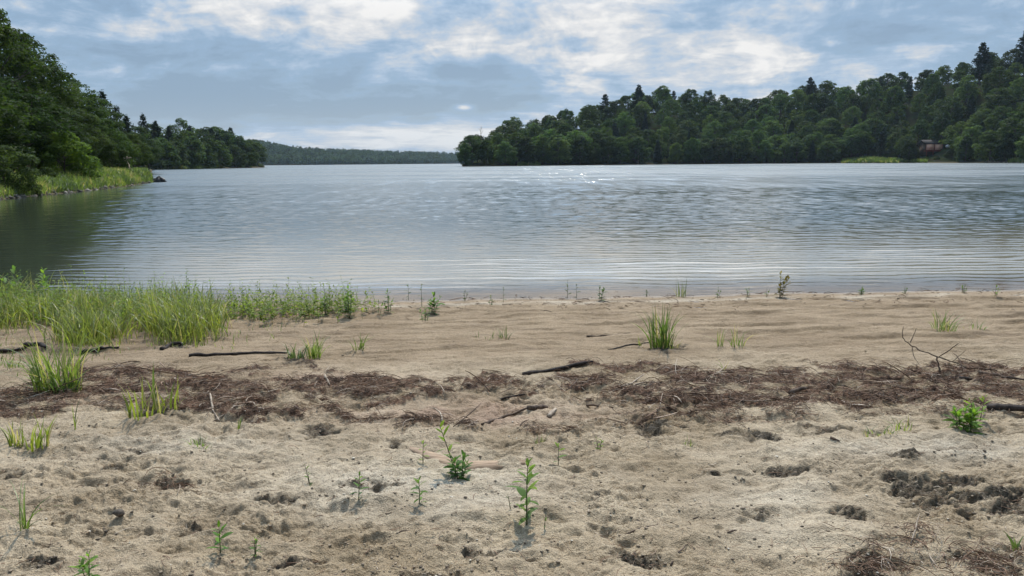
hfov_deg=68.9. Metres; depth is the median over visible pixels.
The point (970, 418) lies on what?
seedling
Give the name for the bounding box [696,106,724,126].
broadleaf tree
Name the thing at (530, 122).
broadleaf tree
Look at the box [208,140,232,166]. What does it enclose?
broadleaf tree
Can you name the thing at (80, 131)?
broadleaf tree
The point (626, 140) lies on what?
broadleaf tree
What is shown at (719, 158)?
broadleaf tree
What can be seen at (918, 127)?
broadleaf tree
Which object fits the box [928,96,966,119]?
broadleaf tree
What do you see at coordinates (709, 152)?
broadleaf tree
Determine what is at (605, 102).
pine tree
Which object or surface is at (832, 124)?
broadleaf tree
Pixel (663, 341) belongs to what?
grass clump
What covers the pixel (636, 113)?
broadleaf tree
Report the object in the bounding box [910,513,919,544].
driftwood twig
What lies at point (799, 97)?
broadleaf tree
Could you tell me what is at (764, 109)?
broadleaf tree
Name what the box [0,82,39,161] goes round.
broadleaf tree
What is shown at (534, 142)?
broadleaf tree
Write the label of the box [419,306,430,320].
shore weed
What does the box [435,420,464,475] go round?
seedling
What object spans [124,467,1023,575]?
straw heap
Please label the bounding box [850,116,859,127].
pine tree
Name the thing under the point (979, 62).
pine tree
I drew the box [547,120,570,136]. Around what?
broadleaf tree
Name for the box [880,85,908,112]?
broadleaf tree
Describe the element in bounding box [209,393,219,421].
driftwood twig
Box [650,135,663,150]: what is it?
broadleaf tree
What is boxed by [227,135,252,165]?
broadleaf tree
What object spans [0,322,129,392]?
grass clump
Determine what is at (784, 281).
shore weed
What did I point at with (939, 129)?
broadleaf tree
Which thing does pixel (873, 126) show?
broadleaf tree
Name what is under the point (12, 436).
grass clump
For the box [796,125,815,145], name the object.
broadleaf tree
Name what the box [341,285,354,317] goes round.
shore weed
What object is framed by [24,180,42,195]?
leafy shrub
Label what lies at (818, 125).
broadleaf tree
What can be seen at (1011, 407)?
driftwood log
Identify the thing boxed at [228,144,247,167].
broadleaf tree
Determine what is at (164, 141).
broadleaf tree
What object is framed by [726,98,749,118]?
broadleaf tree
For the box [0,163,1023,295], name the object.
lake water
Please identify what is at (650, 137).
broadleaf tree
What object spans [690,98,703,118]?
broadleaf tree
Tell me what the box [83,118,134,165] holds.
broadleaf tree
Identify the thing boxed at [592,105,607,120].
broadleaf tree
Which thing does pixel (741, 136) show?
broadleaf tree
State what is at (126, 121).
pine tree
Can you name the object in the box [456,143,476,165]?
broadleaf tree
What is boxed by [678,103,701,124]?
broadleaf tree
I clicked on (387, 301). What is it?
shore weed
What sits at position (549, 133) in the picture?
broadleaf tree
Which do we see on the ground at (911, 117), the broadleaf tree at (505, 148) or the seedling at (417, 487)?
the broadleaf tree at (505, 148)
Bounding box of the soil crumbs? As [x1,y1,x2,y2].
[0,308,1023,575]
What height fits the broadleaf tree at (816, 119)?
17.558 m
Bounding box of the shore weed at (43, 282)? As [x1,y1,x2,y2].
[34,267,52,296]
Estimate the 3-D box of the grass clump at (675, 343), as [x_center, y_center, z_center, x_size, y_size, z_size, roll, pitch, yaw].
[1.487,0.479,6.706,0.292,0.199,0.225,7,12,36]
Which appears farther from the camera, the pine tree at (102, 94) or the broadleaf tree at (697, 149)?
the broadleaf tree at (697, 149)
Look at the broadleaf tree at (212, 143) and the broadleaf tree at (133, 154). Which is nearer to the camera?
the broadleaf tree at (133, 154)
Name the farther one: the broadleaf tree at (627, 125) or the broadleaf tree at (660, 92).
the broadleaf tree at (660, 92)
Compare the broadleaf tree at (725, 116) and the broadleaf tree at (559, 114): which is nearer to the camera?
the broadleaf tree at (725, 116)
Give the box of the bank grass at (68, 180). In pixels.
[0,166,153,197]
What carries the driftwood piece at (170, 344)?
on the beach
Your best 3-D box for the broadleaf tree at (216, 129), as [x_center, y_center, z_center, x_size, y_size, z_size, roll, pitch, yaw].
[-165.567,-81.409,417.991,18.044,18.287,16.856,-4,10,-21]
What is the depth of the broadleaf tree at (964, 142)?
369.55 m
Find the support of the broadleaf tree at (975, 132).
on the ground at (911, 117)
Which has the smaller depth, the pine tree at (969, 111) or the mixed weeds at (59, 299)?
the mixed weeds at (59, 299)
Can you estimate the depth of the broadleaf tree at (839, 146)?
454.32 m
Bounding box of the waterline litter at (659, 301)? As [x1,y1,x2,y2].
[23,288,1023,319]
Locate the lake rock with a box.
[152,176,166,181]
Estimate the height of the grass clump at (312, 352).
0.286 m
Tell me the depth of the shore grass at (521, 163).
399.94 m
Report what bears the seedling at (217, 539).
on the beach
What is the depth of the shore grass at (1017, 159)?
338.89 m
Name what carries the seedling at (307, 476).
on the beach
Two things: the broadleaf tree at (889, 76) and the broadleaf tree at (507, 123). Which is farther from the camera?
the broadleaf tree at (889, 76)
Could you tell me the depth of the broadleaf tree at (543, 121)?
529.57 m
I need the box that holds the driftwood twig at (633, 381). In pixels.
[621,374,643,386]
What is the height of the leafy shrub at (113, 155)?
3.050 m
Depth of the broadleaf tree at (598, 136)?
435.89 m
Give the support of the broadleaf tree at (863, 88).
on the ground at (911, 117)
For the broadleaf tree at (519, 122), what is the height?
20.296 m
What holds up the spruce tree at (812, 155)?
on the ground at (911, 117)
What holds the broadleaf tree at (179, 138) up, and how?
on the ground at (911, 117)
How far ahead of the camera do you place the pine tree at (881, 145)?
438.08 m
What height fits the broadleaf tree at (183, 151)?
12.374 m
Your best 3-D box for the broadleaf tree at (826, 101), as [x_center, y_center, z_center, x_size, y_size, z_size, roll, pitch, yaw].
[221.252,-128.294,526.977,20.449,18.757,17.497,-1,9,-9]
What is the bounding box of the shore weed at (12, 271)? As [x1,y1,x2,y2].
[0,265,22,292]
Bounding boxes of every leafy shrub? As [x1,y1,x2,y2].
[0,145,41,190]
[24,130,103,177]
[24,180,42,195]
[35,167,58,178]
[58,152,100,173]
[95,143,130,169]
[944,149,956,157]
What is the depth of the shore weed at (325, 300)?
8.60 m
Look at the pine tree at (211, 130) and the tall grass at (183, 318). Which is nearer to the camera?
the tall grass at (183, 318)
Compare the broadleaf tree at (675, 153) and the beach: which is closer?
the beach
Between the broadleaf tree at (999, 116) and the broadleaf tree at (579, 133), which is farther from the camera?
the broadleaf tree at (579, 133)
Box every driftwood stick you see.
[0,347,26,351]
[81,346,118,353]
[189,351,286,356]
[481,406,549,424]
[501,394,524,399]
[586,404,612,407]
[608,342,648,349]
[788,386,806,393]
[944,374,972,379]
[979,371,1023,379]
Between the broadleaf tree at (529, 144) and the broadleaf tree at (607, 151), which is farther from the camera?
the broadleaf tree at (607, 151)
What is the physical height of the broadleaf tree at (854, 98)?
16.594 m
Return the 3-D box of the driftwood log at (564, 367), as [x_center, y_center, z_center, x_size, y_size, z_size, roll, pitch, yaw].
[0.376,0.648,5.999,0.614,0.077,0.050,-4,10,-18]
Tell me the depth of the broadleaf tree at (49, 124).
55.27 m
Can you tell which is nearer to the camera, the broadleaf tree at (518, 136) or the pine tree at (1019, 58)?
the broadleaf tree at (518, 136)
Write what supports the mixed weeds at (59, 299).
on the beach
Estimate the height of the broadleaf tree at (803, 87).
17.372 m
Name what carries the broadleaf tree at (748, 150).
on the ground at (911, 117)
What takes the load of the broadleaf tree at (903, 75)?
on the ground at (911, 117)
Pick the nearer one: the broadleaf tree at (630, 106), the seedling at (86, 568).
the seedling at (86, 568)
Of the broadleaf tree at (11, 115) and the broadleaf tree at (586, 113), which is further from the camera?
the broadleaf tree at (586, 113)
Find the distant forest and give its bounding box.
[226,139,473,164]
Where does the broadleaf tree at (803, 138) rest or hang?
on the ground at (911, 117)
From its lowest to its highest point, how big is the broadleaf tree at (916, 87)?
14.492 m
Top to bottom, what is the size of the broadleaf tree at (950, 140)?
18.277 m
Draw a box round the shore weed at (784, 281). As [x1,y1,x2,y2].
[772,271,790,297]
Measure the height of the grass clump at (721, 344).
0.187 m
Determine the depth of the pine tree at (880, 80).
550.86 m
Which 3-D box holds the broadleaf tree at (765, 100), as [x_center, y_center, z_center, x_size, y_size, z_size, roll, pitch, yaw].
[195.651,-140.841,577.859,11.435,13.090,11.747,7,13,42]
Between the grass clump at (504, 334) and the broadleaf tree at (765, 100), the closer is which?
the grass clump at (504, 334)
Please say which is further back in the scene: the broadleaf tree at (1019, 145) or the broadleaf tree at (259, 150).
the broadleaf tree at (259, 150)
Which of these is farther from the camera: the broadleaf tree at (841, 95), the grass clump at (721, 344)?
the broadleaf tree at (841, 95)
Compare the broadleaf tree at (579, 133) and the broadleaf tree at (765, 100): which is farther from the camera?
the broadleaf tree at (765, 100)
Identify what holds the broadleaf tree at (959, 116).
on the ground at (911, 117)
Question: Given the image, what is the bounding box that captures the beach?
[0,278,1023,575]
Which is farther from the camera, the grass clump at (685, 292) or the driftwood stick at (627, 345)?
the grass clump at (685, 292)
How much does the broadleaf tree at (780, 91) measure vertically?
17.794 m
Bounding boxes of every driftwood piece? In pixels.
[23,342,47,347]
[159,341,184,349]
[527,404,547,410]
[546,408,556,417]
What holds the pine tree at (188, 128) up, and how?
on the ground at (911, 117)
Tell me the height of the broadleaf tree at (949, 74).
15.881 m
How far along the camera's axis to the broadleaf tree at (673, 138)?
459.57 m
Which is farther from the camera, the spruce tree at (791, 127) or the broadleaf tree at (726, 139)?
the spruce tree at (791, 127)
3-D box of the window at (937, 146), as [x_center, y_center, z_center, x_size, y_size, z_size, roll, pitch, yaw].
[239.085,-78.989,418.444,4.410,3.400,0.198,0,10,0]
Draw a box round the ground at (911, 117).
[3,75,1023,198]
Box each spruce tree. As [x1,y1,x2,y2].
[641,111,648,135]
[652,139,661,162]
[727,141,732,162]
[787,120,794,138]
[807,140,815,161]
[974,121,988,155]
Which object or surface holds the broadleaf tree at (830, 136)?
on the ground at (911, 117)
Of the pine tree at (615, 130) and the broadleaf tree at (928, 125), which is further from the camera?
the pine tree at (615, 130)
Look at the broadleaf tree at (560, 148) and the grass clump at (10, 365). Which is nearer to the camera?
the grass clump at (10, 365)
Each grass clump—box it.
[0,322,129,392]
[0,419,29,447]
[1,353,21,368]
[1,478,58,530]
[17,410,57,451]
[26,370,93,394]
[72,402,78,429]
[118,376,185,419]
[141,362,159,398]
[181,436,211,448]
[281,342,310,358]
[299,331,334,359]
[351,332,369,350]
[498,326,513,339]
[633,304,680,348]
[668,335,689,348]
[671,280,690,297]
[700,329,725,346]
[717,324,761,347]
[861,423,897,436]
[887,416,912,430]
[931,311,969,331]
[962,318,986,329]
[1005,532,1023,551]
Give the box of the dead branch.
[902,327,970,371]
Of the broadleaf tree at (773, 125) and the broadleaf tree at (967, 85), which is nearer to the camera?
the broadleaf tree at (967, 85)
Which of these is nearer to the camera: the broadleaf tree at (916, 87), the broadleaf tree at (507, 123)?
the broadleaf tree at (507, 123)
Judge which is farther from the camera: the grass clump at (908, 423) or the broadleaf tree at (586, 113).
the broadleaf tree at (586, 113)
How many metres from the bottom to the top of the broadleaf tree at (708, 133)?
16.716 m
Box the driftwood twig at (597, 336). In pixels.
[586,333,620,336]
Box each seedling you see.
[69,550,100,575]
[205,520,232,553]
[249,534,261,556]
[304,464,311,484]
[349,471,369,500]
[409,476,427,503]
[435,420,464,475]
[443,450,472,480]
[504,458,539,525]
[554,442,565,464]
[942,404,986,433]
[965,395,991,419]
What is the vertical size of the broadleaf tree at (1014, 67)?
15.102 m
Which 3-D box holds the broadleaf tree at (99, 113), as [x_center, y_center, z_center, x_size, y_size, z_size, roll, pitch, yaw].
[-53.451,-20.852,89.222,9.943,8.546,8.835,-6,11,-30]
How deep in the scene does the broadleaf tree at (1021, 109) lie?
380.86 m
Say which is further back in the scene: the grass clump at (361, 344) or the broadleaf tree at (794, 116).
the broadleaf tree at (794, 116)
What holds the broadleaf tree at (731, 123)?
on the ground at (911, 117)
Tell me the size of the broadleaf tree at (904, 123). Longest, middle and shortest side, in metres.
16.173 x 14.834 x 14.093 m
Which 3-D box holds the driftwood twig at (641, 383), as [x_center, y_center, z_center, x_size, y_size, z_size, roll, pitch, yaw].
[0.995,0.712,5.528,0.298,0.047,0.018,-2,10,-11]
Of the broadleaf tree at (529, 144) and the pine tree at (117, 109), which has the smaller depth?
the pine tree at (117, 109)
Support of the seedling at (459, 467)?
on the beach
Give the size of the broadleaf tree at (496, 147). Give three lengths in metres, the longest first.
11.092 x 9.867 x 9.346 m
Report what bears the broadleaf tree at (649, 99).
on the ground at (911, 117)
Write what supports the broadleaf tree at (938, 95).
on the ground at (911, 117)
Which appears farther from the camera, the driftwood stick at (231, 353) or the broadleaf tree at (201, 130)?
the broadleaf tree at (201, 130)
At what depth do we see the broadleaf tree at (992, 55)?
473.31 m
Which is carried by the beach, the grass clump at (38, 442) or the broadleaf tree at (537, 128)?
the grass clump at (38, 442)
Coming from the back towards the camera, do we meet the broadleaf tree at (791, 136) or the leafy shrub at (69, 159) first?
the broadleaf tree at (791, 136)
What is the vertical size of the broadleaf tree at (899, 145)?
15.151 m
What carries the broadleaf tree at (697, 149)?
on the ground at (911, 117)
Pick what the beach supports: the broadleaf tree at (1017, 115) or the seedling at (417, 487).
the seedling at (417, 487)
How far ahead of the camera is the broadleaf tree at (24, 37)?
75.07 m
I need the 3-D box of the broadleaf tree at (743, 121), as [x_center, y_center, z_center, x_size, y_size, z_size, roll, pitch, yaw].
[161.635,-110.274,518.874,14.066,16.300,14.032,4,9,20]
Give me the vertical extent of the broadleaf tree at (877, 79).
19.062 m
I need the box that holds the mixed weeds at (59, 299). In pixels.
[0,265,225,325]
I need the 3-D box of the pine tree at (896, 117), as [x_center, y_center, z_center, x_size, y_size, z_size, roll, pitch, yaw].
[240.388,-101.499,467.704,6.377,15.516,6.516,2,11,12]
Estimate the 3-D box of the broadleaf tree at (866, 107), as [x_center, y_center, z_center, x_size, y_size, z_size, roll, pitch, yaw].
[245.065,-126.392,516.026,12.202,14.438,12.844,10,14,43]
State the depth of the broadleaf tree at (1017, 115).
366.42 m
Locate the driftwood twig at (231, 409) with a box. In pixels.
[213,405,244,421]
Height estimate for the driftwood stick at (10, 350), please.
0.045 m
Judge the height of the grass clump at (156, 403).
0.353 m
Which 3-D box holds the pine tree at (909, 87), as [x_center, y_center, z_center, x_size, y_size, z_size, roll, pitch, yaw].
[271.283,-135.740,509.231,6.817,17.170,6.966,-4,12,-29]
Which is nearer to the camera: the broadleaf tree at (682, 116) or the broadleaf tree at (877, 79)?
the broadleaf tree at (682, 116)
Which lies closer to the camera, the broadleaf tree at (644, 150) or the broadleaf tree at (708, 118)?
the broadleaf tree at (644, 150)
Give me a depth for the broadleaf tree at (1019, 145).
332.96 m
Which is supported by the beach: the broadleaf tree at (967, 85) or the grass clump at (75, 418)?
the grass clump at (75, 418)
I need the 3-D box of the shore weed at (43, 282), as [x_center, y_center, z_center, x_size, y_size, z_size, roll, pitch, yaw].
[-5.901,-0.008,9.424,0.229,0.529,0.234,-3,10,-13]
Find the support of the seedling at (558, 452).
on the beach
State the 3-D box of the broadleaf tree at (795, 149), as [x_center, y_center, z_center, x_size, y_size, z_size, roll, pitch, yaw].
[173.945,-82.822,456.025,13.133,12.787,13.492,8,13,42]
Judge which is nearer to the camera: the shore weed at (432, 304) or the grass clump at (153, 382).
the grass clump at (153, 382)
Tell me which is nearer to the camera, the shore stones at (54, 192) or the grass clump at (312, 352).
the grass clump at (312, 352)
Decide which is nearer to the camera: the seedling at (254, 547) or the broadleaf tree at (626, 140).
the seedling at (254, 547)
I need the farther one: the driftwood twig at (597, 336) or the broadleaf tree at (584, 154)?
the broadleaf tree at (584, 154)
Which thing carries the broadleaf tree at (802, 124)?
on the ground at (911, 117)
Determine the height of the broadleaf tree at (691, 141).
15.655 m
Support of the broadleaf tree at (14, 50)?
on the ground at (911, 117)
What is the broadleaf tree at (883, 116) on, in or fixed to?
on the ground at (911, 117)
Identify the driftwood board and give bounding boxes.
[409,446,524,470]
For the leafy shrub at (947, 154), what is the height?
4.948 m
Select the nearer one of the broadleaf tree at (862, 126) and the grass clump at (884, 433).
the grass clump at (884, 433)
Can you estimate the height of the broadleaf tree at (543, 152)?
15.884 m
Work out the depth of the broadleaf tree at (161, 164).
307.46 m
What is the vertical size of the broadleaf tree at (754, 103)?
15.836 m
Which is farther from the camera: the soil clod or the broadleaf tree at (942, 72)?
the broadleaf tree at (942, 72)
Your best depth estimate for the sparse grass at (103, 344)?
6.93 m
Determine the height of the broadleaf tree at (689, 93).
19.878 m
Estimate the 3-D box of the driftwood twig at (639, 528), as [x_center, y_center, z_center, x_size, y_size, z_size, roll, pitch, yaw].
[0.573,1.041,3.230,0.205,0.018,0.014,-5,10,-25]
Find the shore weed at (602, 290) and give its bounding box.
[597,286,607,300]
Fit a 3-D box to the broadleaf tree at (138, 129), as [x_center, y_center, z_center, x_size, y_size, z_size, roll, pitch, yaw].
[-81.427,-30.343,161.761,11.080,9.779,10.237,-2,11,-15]
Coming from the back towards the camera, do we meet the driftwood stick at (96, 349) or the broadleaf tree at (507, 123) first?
the broadleaf tree at (507, 123)
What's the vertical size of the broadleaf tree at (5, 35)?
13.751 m
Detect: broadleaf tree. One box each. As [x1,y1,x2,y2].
[0,8,51,110]
[0,22,52,99]
[0,28,75,145]
[0,76,70,161]
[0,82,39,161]
[0,93,83,170]
[3,55,94,127]
[24,103,93,162]
[51,77,110,135]
[57,108,116,155]
[82,93,125,155]
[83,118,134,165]
[94,132,140,164]
[117,133,154,166]
[125,126,164,168]
[137,124,166,136]
[141,137,167,168]
[155,138,180,166]
[163,141,190,166]
[164,118,197,142]
[167,130,203,158]
[175,136,206,167]
[194,127,216,147]
[195,131,220,160]
[196,141,218,165]
[203,126,229,147]
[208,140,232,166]
[220,130,237,154]
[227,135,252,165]
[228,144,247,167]
[238,142,260,166]
[249,142,267,165]
[454,135,486,163]
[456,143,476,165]
[460,134,480,158]
[479,140,495,164]
[490,125,516,144]
[490,132,503,154]
[493,119,522,138]
[493,144,504,163]
[494,141,517,164]
[501,132,529,162]
[509,116,527,131]
[515,137,536,162]
[526,119,541,132]
[527,124,541,137]
[527,126,539,139]
[533,136,553,163]
[533,140,546,161]
[538,115,556,132]
[539,128,564,147]
[542,116,556,132]
[544,137,572,163]
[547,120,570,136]
[547,134,566,161]
[555,123,574,136]
[556,110,571,120]
[561,108,579,130]
[562,130,594,162]
[566,136,594,163]
[575,104,604,128]
[579,120,595,130]
[580,128,590,134]
[586,127,603,139]
[588,143,603,164]
[589,131,606,158]
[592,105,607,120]
[597,136,622,163]
[599,118,612,137]
[601,127,614,146]
[602,100,630,122]
[609,137,629,163]
[612,108,627,133]
[614,111,635,135]
[617,95,637,116]
[617,136,633,158]
[625,137,653,162]
[630,92,647,103]
[630,105,653,129]
[630,137,643,161]
[632,101,652,119]
[639,129,659,156]
[643,95,654,110]
[646,91,668,112]
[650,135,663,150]
[652,141,667,158]
[653,85,672,111]
[653,109,671,124]
[654,127,669,144]
[660,99,681,117]
[660,116,676,133]
[666,133,690,156]
[667,142,684,162]
[671,120,704,144]
[675,89,704,112]
[675,111,700,132]
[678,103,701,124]
[681,137,702,162]
[688,139,706,160]
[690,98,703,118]
[695,142,715,162]
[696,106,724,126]
[696,138,714,154]
[700,128,715,142]
[701,90,719,108]
[702,114,718,135]
[702,121,725,140]
[705,101,722,116]
[705,138,737,162]
[716,111,736,130]
[717,119,742,137]
[717,138,734,156]
[718,94,725,108]
[718,103,742,130]
[720,97,730,109]
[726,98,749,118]
[727,130,753,161]
[731,138,756,162]
[735,117,754,131]
[740,99,753,111]
[741,130,752,138]
[742,111,757,128]
[742,119,761,136]
[748,98,765,117]
[748,129,770,158]
[754,104,779,124]
[755,139,774,162]
[759,97,770,108]
[760,114,775,134]
[762,120,785,143]
[766,89,786,105]
[766,135,787,153]
[770,139,781,157]
[771,94,790,116]
[774,142,794,162]
[780,99,805,123]
[782,133,800,154]
[784,89,806,111]
[784,110,807,134]
[785,139,809,156]
[785,142,807,162]
[792,121,819,140]
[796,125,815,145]
[797,135,816,158]
[798,85,807,101]
[799,109,821,128]
[802,93,823,118]
[803,131,826,156]
[810,93,838,118]
[815,141,841,161]
[816,117,843,135]
[817,80,840,102]
[820,119,845,143]
[821,106,841,129]
[821,134,838,149]
[825,140,845,156]
[834,86,855,108]
[837,128,868,157]
[840,94,864,116]
[841,106,863,126]
[848,122,873,153]
[852,131,876,155]
[855,78,884,101]
[857,95,875,114]
[861,111,891,137]
[864,118,889,143]
[867,77,886,97]
[875,73,896,97]
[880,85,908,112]
[881,81,899,98]
[885,127,914,156]
[889,120,914,139]
[893,71,909,91]
[893,134,916,158]
[900,140,918,159]
[909,120,929,146]
[910,93,926,112]
[914,72,930,90]
[915,70,934,88]
[915,119,930,138]
[921,74,942,93]
[925,82,946,106]
[927,111,954,141]
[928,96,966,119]
[932,101,965,128]
[934,65,952,85]
[935,68,946,84]
[938,121,974,149]
[949,70,966,91]
[950,62,971,81]
[953,74,979,102]
[953,125,983,158]
[954,135,977,161]
[955,63,973,75]
[966,108,993,129]
[970,52,1001,80]
[971,130,1005,161]
[976,56,1003,79]
[978,87,1017,119]
[980,66,1016,99]
[983,117,1000,132]
[986,117,1023,156]
[988,106,1014,129]
[995,48,1021,73]
[995,132,1019,160]
[996,111,1023,133]
[1005,62,1023,87]
[1006,77,1023,98]
[1013,136,1023,159]
[1015,102,1023,114]
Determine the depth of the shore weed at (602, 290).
9.48 m
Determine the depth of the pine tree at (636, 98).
550.80 m
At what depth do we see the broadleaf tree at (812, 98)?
523.77 m
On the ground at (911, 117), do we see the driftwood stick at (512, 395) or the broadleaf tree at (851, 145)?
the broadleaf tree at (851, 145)
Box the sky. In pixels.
[0,0,1023,153]
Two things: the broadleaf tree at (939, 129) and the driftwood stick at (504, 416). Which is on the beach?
the driftwood stick at (504, 416)
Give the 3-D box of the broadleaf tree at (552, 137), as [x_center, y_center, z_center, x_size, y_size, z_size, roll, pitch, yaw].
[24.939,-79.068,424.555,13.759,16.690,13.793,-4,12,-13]
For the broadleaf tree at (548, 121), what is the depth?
508.31 m
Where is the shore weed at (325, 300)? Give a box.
[321,286,329,314]
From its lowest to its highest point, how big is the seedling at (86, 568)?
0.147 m
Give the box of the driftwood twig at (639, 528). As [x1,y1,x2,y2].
[626,525,654,533]
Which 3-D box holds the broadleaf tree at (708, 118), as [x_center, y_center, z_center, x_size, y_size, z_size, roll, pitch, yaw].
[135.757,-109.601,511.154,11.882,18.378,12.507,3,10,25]
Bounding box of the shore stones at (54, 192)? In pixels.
[0,181,150,199]
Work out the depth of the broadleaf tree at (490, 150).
388.89 m
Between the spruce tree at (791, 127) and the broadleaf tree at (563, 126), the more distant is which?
the spruce tree at (791, 127)
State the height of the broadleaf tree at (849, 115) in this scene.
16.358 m
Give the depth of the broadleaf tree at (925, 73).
518.03 m
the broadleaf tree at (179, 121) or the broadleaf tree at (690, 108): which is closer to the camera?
the broadleaf tree at (179, 121)
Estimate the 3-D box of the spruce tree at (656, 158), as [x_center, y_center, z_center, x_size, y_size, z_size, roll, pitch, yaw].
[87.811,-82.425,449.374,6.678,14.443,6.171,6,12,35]
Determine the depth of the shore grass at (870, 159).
427.43 m
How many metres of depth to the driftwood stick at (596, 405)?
5.04 m
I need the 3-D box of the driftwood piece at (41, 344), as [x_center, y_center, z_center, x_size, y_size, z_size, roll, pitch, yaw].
[-4.403,0.529,6.930,0.268,0.065,0.096,1,10,10]
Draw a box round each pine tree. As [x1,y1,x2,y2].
[99,89,110,123]
[112,105,127,138]
[123,114,137,160]
[138,114,154,170]
[150,120,161,137]
[164,127,174,140]
[185,125,193,151]
[208,128,217,143]
[599,94,611,120]
[610,123,619,142]
[632,84,644,111]
[672,91,677,108]
[804,77,816,101]
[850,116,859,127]
[875,132,886,156]
[876,76,883,96]
[891,113,900,133]
[904,76,913,100]
[963,94,977,119]
[969,42,992,82]
[981,64,992,89]
[1011,33,1023,76]
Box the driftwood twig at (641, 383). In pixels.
[629,381,654,386]
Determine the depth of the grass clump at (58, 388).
5.36 m
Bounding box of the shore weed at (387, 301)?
[382,288,393,312]
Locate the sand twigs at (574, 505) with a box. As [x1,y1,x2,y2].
[0,416,1023,575]
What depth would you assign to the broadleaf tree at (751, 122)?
503.89 m
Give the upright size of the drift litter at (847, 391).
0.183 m
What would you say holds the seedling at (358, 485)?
on the beach
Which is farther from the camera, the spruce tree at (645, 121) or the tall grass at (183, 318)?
the spruce tree at (645, 121)
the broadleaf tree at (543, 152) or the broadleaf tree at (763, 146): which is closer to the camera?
the broadleaf tree at (543, 152)
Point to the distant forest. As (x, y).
(282, 154)
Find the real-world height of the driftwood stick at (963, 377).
0.061 m
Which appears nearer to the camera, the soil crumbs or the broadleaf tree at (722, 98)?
the soil crumbs
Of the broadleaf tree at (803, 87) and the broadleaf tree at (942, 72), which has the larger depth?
the broadleaf tree at (803, 87)
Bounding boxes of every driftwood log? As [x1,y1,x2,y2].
[522,360,592,374]
[986,403,1023,411]
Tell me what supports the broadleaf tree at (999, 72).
on the ground at (911, 117)
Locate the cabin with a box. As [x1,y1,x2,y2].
[917,140,945,155]
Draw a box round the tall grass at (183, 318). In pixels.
[0,268,246,355]
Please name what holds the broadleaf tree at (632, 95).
on the ground at (911, 117)
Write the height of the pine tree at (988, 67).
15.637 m
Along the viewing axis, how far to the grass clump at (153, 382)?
5.04 m
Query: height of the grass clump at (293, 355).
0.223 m
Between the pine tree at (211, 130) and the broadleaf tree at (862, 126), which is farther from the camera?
the broadleaf tree at (862, 126)
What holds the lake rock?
in the lake water
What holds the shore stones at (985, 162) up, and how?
on the ground at (911, 117)
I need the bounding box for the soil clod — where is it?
[112,509,124,516]
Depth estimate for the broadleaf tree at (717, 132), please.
499.42 m
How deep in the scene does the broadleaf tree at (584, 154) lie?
419.72 m
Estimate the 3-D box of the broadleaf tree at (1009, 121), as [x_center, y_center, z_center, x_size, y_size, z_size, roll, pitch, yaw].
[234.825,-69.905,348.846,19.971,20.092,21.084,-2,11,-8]
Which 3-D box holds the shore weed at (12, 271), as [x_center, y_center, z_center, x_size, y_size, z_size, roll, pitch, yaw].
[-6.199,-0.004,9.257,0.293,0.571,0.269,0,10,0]
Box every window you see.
[926,144,934,149]
[934,144,942,149]
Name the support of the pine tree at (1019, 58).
on the ground at (911, 117)
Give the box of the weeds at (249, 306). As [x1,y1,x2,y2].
[212,276,377,324]
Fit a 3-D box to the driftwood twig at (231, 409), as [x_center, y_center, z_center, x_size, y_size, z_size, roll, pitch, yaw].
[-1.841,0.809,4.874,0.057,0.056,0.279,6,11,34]
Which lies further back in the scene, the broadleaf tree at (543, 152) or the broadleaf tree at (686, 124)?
the broadleaf tree at (686, 124)
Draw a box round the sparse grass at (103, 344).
[0,318,296,374]
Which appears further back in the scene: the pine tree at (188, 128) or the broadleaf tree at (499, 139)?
the broadleaf tree at (499, 139)
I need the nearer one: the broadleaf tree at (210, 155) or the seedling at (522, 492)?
the seedling at (522, 492)
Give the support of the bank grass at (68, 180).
on the ground at (911, 117)
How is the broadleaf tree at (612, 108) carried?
on the ground at (911, 117)
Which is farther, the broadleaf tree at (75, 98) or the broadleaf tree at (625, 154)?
the broadleaf tree at (625, 154)
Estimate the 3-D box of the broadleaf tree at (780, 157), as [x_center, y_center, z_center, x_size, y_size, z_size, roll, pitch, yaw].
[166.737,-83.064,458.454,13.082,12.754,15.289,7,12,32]
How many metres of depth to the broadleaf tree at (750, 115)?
533.11 m
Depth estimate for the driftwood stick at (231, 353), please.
6.57 m
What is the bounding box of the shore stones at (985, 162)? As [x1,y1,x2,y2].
[837,161,1023,162]
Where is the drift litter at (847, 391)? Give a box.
[0,355,1023,434]
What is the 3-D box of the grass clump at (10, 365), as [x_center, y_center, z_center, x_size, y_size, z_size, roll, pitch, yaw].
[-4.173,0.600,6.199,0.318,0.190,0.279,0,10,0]
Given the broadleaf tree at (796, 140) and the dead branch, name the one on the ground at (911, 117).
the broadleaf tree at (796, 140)
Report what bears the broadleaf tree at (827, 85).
on the ground at (911, 117)
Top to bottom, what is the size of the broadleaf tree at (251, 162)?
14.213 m
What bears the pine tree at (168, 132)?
on the ground at (911, 117)
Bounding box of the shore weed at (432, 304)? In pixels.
[423,291,444,314]
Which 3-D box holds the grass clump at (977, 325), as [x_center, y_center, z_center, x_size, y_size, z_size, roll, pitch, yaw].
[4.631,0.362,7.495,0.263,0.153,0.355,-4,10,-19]
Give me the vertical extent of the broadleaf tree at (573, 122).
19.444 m
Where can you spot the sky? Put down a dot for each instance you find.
(393, 75)
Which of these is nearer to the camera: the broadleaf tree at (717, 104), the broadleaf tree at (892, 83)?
the broadleaf tree at (892, 83)
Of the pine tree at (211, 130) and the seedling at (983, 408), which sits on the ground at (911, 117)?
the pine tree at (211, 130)
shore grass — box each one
[146,165,222,169]
[517,161,540,165]
[841,156,927,162]
[1007,156,1023,162]
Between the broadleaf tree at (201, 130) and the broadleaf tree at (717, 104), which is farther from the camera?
the broadleaf tree at (717, 104)

